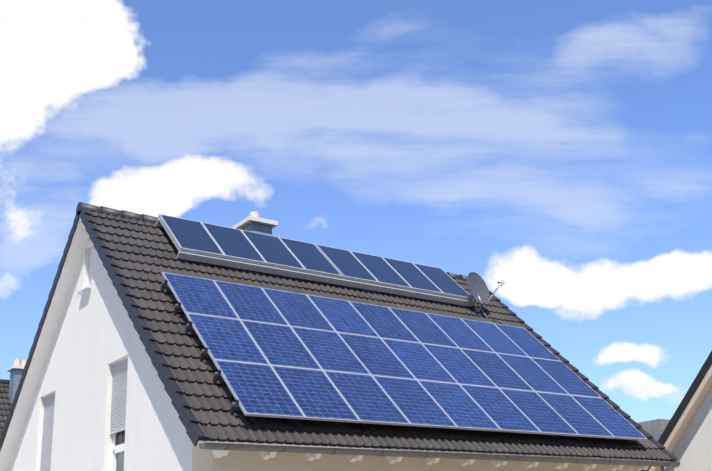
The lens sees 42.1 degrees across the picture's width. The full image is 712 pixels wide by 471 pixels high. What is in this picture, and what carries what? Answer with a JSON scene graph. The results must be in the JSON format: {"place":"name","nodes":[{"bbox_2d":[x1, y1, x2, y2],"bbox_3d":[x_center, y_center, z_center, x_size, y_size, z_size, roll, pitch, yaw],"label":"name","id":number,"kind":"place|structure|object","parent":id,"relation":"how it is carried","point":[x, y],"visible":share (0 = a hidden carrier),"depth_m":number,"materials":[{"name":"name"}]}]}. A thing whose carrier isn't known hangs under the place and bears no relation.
{"place":"outdoors","nodes":[
{"label":"outdoors","id":0,"kind":"place"},
{"bbox_2d":[0,0,711,422],"label":"sky","id":1,"kind":"structure","parent":0,"point":[558,151],"materials":[{"name":"blue"}]},
{"bbox_2d":[638,351,711,470],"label":"neighbour house","id":2,"kind":"structure","parent":0,"point":[683,435],"depth_m":21.03,"materials":[{"name":"paint"}]},
{"label":"ground","id":3,"kind":"structure","parent":0,"visible":0},
{"bbox_2d":[8,236,212,470],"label":"gable wall","id":4,"kind":"structure","parent":3,"relation":"on","point":[95,338],"depth_m":16.10,"materials":[{"name":"white paint"}]},
{"bbox_2d":[40,358,127,470],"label":"gable windows","id":5,"kind":"structure","parent":4,"relation":"in","point":[118,400],"depth_m":15.45,"materials":[{"name":"grey plastic"}]},
{"bbox_2d":[77,287,91,294],"bbox_3d":[-5.020,1.048,17.186,0.170,0.035,0.480,12,-24,-35],"label":"wall lamp","id":6,"kind":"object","parent":4,"relation":"attached to","point":[83,291],"depth_m":17.14,"materials":[{"name":"metal"}]},
{"bbox_2d":[213,450,634,470],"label":"house walls","id":7,"kind":"structure","parent":3,"relation":"on","point":[233,460],"depth_m":14.28,"materials":[{"name":"paint"}]},
{"bbox_2d":[0,218,668,470],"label":"roof soffit","id":8,"kind":"structure","parent":7,"relation":"on","point":[55,309],"depth_m":18.18,"materials":[{"name":"white paint"}]},
{"bbox_2d":[230,211,277,235],"bbox_3d":[-2.279,0.761,20.630,0.730,2.680,0.920,12,-24,-35],"label":"chimney","id":9,"kind":"object","parent":8,"relation":"on","point":[253,221],"visible":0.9,"depth_m":20.67,"materials":[{"name":"stone"}]},
{"bbox_2d":[76,202,467,281],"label":"ridge caps","id":10,"kind":"object","parent":8,"relation":"on","point":[117,213],"visible":0.1,"depth_m":17.79,"materials":[{"name":"tile"}]},
{"bbox_2d":[0,209,677,461],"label":"verge tiles","id":11,"kind":"object","parent":8,"relation":"on","point":[186,416],"visible":0.65,"depth_m":15.59,"materials":[{"name":"black tile"}]},
{"bbox_2d":[88,210,675,460],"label":"roof tiles","id":12,"kind":"object","parent":8,"relation":"on","point":[144,255],"visible":0.44,"depth_m":15.46,"materials":[{"name":"black tile"}]},
{"bbox_2d":[160,279,239,414],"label":"mounting brackets","id":13,"kind":"object","parent":12,"relation":"attached to","point":[215,378],"visible":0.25,"depth_m":13.88,"materials":[{"name":"metal"}]},
{"bbox_2d":[156,214,474,306],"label":"solar panels","id":14,"kind":"object","parent":12,"relation":"on","point":[197,241],"visible":1,"depth_m":19.08,"materials":[{"name":"blue"}]},
{"bbox_2d":[162,272,647,440],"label":"solar panels","id":15,"kind":"object","parent":12,"relation":"on","point":[273,353],"visible":1,"depth_m":16.01,"materials":[{"name":"blue glass"}]},
{"bbox_2d":[467,272,504,322],"bbox_3d":[2.881,1.347,20.846,0.674,1.268,0.884,4,-21,-19],"label":"satellite dish","id":16,"kind":"object","parent":12,"relation":"on","point":[478,288],"visible":0.96,"depth_m":21.13,"materials":[{"name":"silver metal"}]},
{"bbox_2d":[213,450,648,470],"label":"rafter tails","id":17,"kind":"object","parent":8,"relation":"attached to","point":[313,456],"visible":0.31,"depth_m":14.81,"materials":[{"name":"white wood"}]},
{"bbox_2d":[199,442,679,470],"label":"gutter and downpipe","id":18,"kind":"object","parent":8,"relation":"attached to","point":[226,446],"visible":1,"depth_m":14.03,"materials":[{"name":"metal"}]},
{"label":"neighbouring walls","id":19,"kind":"structure","parent":3,"relation":"on"},
{"bbox_2d":[0,379,10,438],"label":"neighbour roof","id":20,"kind":"structure","parent":19,"relation":"on","point":[5,404],"depth_m":31.20,"materials":[{"name":"black tile"}]},
{"bbox_2d":[7,359,26,404],"bbox_3d":[-11.548,5.566,31.610,0.720,2.650,0.700,12,-24,-35],"label":"neighbour chimney","id":21,"kind":"object","parent":20,"relation":"on","point":[16,369],"visible":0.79,"depth_m":31.61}
]}

